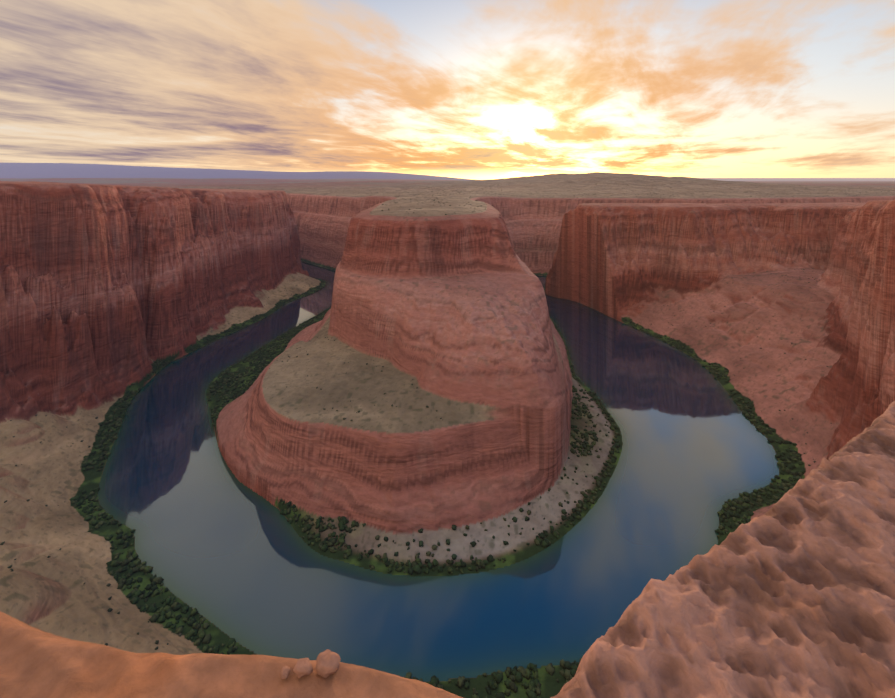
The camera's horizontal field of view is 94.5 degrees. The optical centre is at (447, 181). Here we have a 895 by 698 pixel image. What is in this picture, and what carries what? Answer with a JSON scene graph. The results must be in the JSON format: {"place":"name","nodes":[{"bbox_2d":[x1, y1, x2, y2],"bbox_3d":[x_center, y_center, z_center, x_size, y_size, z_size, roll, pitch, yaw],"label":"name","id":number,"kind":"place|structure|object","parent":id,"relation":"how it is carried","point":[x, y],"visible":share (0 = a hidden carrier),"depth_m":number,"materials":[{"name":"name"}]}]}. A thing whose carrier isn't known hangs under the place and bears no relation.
{"place":"outdoors","nodes":[
{"label":"outdoors","id":0,"kind":"place"},
{"bbox_2d":[97,261,778,681],"bbox_3d":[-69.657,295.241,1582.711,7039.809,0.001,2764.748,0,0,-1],"label":"river water","id":1,"kind":"structure","parent":0,"point":[219,545],"depth_m":352.37,"materials":[{"name":"blue liquid"}]},
{"bbox_2d":[0,163,894,697],"bbox_3d":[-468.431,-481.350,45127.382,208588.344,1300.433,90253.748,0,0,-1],"label":"canyon terrain","id":2,"kind":"structure","parent":0,"point":[116,281],"depth_m":534.43,"materials":[{"name":"stone"}]},
{"bbox_2d":[0,176,890,697],"bbox_3d":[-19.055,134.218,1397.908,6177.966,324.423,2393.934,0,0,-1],"label":"shrubs","id":3,"kind":"object","parent":2,"relation":"on","point":[514,674],"visible":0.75,"depth_m":368.96,"materials":[{"name":"green plant"}]},
{"bbox_2d":[0,401,894,697],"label":"cliff edge","id":4,"kind":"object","parent":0,"point":[790,593],"depth_m":1.42,"materials":[{"name":"stone"}]},
{"bbox_2d":[280,666,290,678],"bbox_3d":[-0.522,1.584,1.335,0.032,0.023,0.031,0,0,-1],"label":"rim stone","id":5,"kind":"object","parent":4,"relation":"on","point":[285,671],"visible":1,"depth_m":1.33,"materials":[{"name":"stone"}]},
{"bbox_2d":[293,658,312,677],"bbox_3d":[-0.467,1.577,1.342,0.064,0.038,0.047,0,0,-1],"label":"rim stone","id":6,"kind":"object","parent":4,"relation":"on","point":[303,667],"visible":0.96,"depth_m":1.33,"materials":[{"name":"stone"}]},
{"bbox_2d":[315,649,340,677],"bbox_3d":[-0.391,1.577,1.353,0.077,0.060,0.062,0,0,-1],"label":"rim stone","id":7,"kind":"object","parent":4,"relation":"on","point":[327,662],"visible":0.98,"depth_m":1.34,"materials":[{"name":"stone"}]},
{"bbox_2d":[0,0,894,179],"label":"sky","id":8,"kind":"structure","parent":0,"point":[465,89],"materials":[{"name":"orange"}]}
]}

